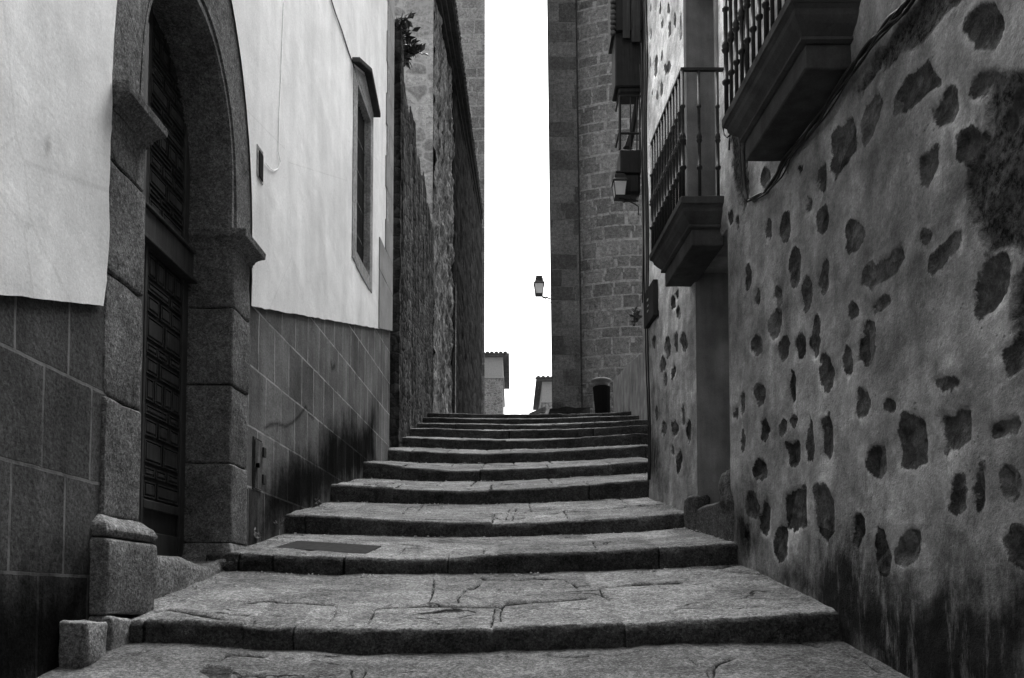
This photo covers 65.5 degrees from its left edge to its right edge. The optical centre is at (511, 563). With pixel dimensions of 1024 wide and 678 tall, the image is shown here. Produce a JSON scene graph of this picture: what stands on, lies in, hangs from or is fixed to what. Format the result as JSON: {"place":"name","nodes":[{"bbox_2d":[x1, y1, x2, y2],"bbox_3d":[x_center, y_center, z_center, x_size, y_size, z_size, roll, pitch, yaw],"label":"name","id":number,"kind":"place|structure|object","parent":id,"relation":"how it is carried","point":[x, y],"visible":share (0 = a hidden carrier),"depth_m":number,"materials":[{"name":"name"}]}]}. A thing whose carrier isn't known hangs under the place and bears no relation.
{"place":"outdoors","nodes":[
{"label":"outdoors","id":0,"kind":"place"},
{"bbox_2d":[0,0,394,677],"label":"white house","id":1,"kind":"structure","parent":0,"point":[196,310],"depth_m":5.30,"materials":[{"name":"paint"}]},
{"bbox_2d":[137,6,197,557],"bbox_3d":[-2.219,-1.836,4.935,0.402,3.700,1.500,0,-2,0],"label":"door","id":2,"kind":"structure","parent":1,"relation":"in","point":[168,257],"depth_m":5.21,"materials":[{"name":"black wood"}]},
{"bbox_2d":[266,0,283,170],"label":"wall cable","id":3,"kind":"object","parent":1,"relation":"attached to","point":[279,92],"depth_m":6.51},
{"bbox_2d":[331,0,357,81],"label":"wall cable","id":4,"kind":"object","parent":1,"relation":"attached to","point":[343,35],"depth_m":8.65,"materials":[{"name":"grey metal"}]},
{"bbox_2d":[352,57,380,292],"bbox_3d":[-1.918,-4.757,9.642,0.446,2.627,1.190,0,-2,0],"label":"window","id":5,"kind":"structure","parent":1,"relation":"in","point":[365,99],"depth_m":9.86,"materials":[{"name":"stone"}]},
{"bbox_2d":[37,641,908,677],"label":"pavement","id":6,"kind":"structure","parent":0,"point":[831,659],"depth_m":3.71,"materials":[{"name":"stone"}]},
{"bbox_2d":[59,619,107,667],"bbox_3d":[-1.955,0.389,3.636,0.152,0.270,0.203,0,-3,0],"label":"foot stone","id":7,"kind":"object","parent":6,"relation":"on","point":[82,643],"visible":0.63,"depth_m":3.55,"materials":[{"name":"stone"}]},
{"bbox_2d":[89,615,130,649],"bbox_3d":[-1.963,0.421,3.893,0.125,0.341,0.237,0,-3,0],"label":"foot stone","id":8,"kind":"object","parent":6,"relation":"on","point":[118,633],"visible":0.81,"depth_m":3.83,"materials":[{"name":"stone"}]},
{"bbox_2d":[485,0,551,413],"label":"sky","id":9,"kind":"structure","parent":0,"point":[517,206],"materials":[{"name":"white"}]},
{"bbox_3d":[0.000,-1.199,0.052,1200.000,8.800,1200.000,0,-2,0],"label":"ground","id":10,"kind":"structure","parent":0,"visible":0},
{"bbox_2d":[389,30,433,446],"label":"rubble wall","id":11,"kind":"structure","parent":10,"relation":"on","point":[411,367],"depth_m":13.58,"materials":[{"name":"grey stone"}]},
{"bbox_2d":[394,12,420,38],"bbox_3d":[-1.875,-8.709,12.952,0.840,0.536,0.625,0,-3,0],"label":"shrub","id":12,"kind":"object","parent":11,"relation":"on","point":[405,23],"visible":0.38,"depth_m":12.86,"materials":[{"name":"grey plant"}]},
{"bbox_2d":[403,28,427,68],"bbox_3d":[-1.753,-8.604,13.401,0.567,0.758,0.708,2,-3,-44],"label":"shrub","id":13,"kind":"object","parent":11,"relation":"on","point":[413,47],"visible":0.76,"depth_m":13.28,"materials":[{"name":"black plant"}]},
{"bbox_2d":[395,0,482,413],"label":"stone church","id":14,"kind":"structure","parent":10,"relation":"on","point":[435,82],"depth_m":25.26,"materials":[{"name":"stone"}]},
{"bbox_2d":[456,0,484,413],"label":"church tower","id":15,"kind":"structure","parent":10,"relation":"on","point":[471,16],"depth_m":38.25,"materials":[{"name":"grey stone"}]},
{"bbox_2d":[103,411,839,655],"bbox_3d":[0.508,-1.947,15.118,5.273,6.044,22.083,0,-3,0],"label":"stone stairway","id":16,"kind":"object","parent":10,"relation":"on","point":[567,602],"visible":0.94,"depth_m":5.42,"materials":[{"name":"stone"}]},
{"bbox_2d":[254,527,264,541],"bbox_3d":[-1.903,-0.222,5.979,0.078,0.117,0.128,1,-3,-13],"label":"weed","id":17,"kind":"object","parent":16,"relation":"on","point":[258,536],"visible":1,"depth_m":5.96,"materials":[{"name":"grey plant"}]},
{"bbox_2d":[274,516,286,528],"bbox_3d":[-1.886,-0.339,6.479,0.096,0.108,0.129,0,-3,0],"label":"weed","id":18,"kind":"object","parent":16,"relation":"on","point":[281,524],"visible":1,"depth_m":6.47,"materials":[{"name":"grey plant"}]},
{"bbox_2d":[315,498,323,505],"bbox_3d":[-1.840,-0.590,7.628,0.122,0.090,0.092,2,-3,-31],"label":"weed","id":19,"kind":"object","parent":16,"relation":"on","point":[320,502],"visible":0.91,"depth_m":7.62,"materials":[{"name":"grey plant"}]},
{"bbox_2d":[277,541,380,553],"bbox_3d":[-1.342,-0.097,5.884,0.722,0.188,0.340,-1,-3,14],"label":"drain cover","id":20,"kind":"object","parent":16,"relation":"on","point":[334,547],"visible":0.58,"depth_m":5.86,"materials":[{"name":"grey metal"}]},
{"bbox_2d":[485,351,509,413],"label":"distant house","id":21,"kind":"structure","parent":10,"relation":"on","point":[497,383],"depth_m":46.50,"materials":[{"name":"stone"}]},
{"bbox_2d":[529,406,545,413],"bbox_3d":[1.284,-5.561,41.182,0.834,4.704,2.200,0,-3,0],"label":"house","id":22,"kind":"structure","parent":10,"relation":"on","point":[541,410],"depth_m":40.18,"materials":[{"name":"tile"}]},
{"bbox_2d":[533,376,551,413],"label":"distant house","id":23,"kind":"structure","parent":10,"relation":"on","point":[543,393],"depth_m":46.46,"materials":[{"name":"paint"}]},
{"bbox_2d":[547,0,642,413],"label":"round tower","id":24,"kind":"structure","parent":10,"relation":"on","point":[596,259],"depth_m":24.71,"materials":[{"name":"grey stone"}]},
{"bbox_2d":[533,276,550,302],"bbox_3d":[0.941,-8.319,24.360,0.562,0.905,0.479,0,-3,0],"label":"wall lantern","id":25,"kind":"object","parent":24,"relation":"attached to","point":[539,283],"depth_m":24.17,"materials":[{"name":"black glass"}]},
{"bbox_2d":[590,377,611,412],"bbox_3d":[2.318,-4.296,20.707,0.560,1.004,0.551,0,-3,0],"label":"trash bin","id":26,"kind":"object","parent":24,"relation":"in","point":[601,390],"visible":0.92,"depth_m":20.53,"materials":[{"name":"metal"}]},
{"bbox_2d":[630,306,641,325],"bbox_3d":[3.740,-7.459,23.926,0.460,0.457,0.649,0,-3,0],"label":"weed","id":27,"kind":"object","parent":24,"relation":"attached to","point":[636,316],"visible":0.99,"depth_m":23.95,"materials":[{"name":"black plant"}]},
{"bbox_2d":[613,353,644,419],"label":"parapet wall","id":28,"kind":"structure","parent":10,"relation":"on","point":[628,383],"depth_m":17.16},
{"bbox_2d":[608,0,650,419],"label":"neighbour house","id":29,"kind":"structure","parent":10,"relation":"on","point":[625,29],"depth_m":15.42,"materials":[{"name":"grey stone"}]},
{"bbox_2d":[611,171,638,214],"bbox_3d":[2.178,-7.099,15.224,0.526,0.780,0.285,0,-3,0],"label":"wall lantern","id":30,"kind":"object","parent":29,"relation":"attached to","point":[619,184],"depth_m":15.13,"materials":[{"name":"black glass"}]},
{"bbox_2d":[623,98,638,149],"bbox_3d":[2.330,-8.657,15.659,0.308,1.084,0.192,1,-3,-16],"label":"rolled blind","id":31,"kind":"object","parent":29,"relation":"on","point":[626,146],"visible":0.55,"depth_m":15.59,"materials":[{"name":"black wood"}]},
{"bbox_2d":[639,64,644,328],"bbox_3d":[2.432,-6.900,14.915,0.094,5.054,0.028,0,-3,0],"label":"wall cable","id":32,"kind":"object","parent":29,"relation":"attached to","point":[641,164],"depth_m":14.95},
{"bbox_2d":[641,43,643,302],"bbox_3d":[2.431,-7.304,14.833,0.055,4.950,0.024,0,-3,0],"label":"wall cable","id":33,"kind":"object","parent":29,"relation":"attached to","point":[642,174],"depth_m":14.82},
{"bbox_2d":[647,0,1023,677],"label":"stone house","id":34,"kind":"structure","parent":10,"relation":"on","point":[837,368],"depth_m":3.83,"materials":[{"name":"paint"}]},
{"bbox_2d":[643,0,648,480],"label":"wall cable","id":35,"kind":"object","parent":34,"relation":"attached to","point":[646,225],"depth_m":8.22,"materials":[{"name":"black plastic"}]},
{"bbox_2d":[645,0,650,479],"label":"wall cable","id":36,"kind":"object","parent":34,"relation":"attached to","point":[647,237],"depth_m":8.15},
{"bbox_2d":[644,279,657,328],"bbox_3d":[1.380,-2.577,7.910,0.053,0.360,0.383,0,-3,-3],"label":"wall plaque","id":37,"kind":"object","parent":34,"relation":"attached to","point":[650,304],"depth_m":7.83,"materials":[{"name":"black metal"}]},
{"bbox_2d":[687,0,715,195],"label":"balcony door","id":38,"kind":"structure","parent":34,"relation":"in","point":[700,13],"depth_m":6.74,"materials":[{"name":"grey wood"}]},
{"bbox_2d":[695,228,729,503],"bbox_3d":[1.709,-0.882,6.044,0.365,3.090,0.883,0,-3,-3],"label":"doorway","id":39,"kind":"structure","parent":34,"relation":"in","point":[712,309],"depth_m":6.47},
{"bbox_2d":[722,128,730,149],"bbox_3d":[1.521,-3.031,5.646,0.012,0.256,0.154,0,-3,-3],"label":"wall hook","id":40,"kind":"object","parent":34,"relation":"attached to","point":[726,136],"depth_m":5.59,"materials":[{"name":"black metal"}]},
{"bbox_2d":[737,137,744,196],"bbox_3d":[1.538,-2.693,5.343,0.010,0.627,0.192,0,-3,-3],"label":"wall cable","id":41,"kind":"object","parent":34,"relation":"attached to","point":[740,166],"depth_m":5.35,"materials":[{"name":"black rubber"}]},
{"bbox_2d":[742,143,748,202],"bbox_3d":[1.542,-2.638,5.265,0.024,0.530,0.084,0,-3,-3],"label":"wall cable","id":42,"kind":"object","parent":34,"relation":"attached to","point":[744,173],"depth_m":5.28,"materials":[{"name":"black rubber"}]},
{"bbox_2d":[747,0,914,201],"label":"cable bundle","id":43,"kind":"object","parent":34,"relation":"attached to","point":[895,16],"visible":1,"depth_m":3.94,"materials":[{"name":"black rubber"}]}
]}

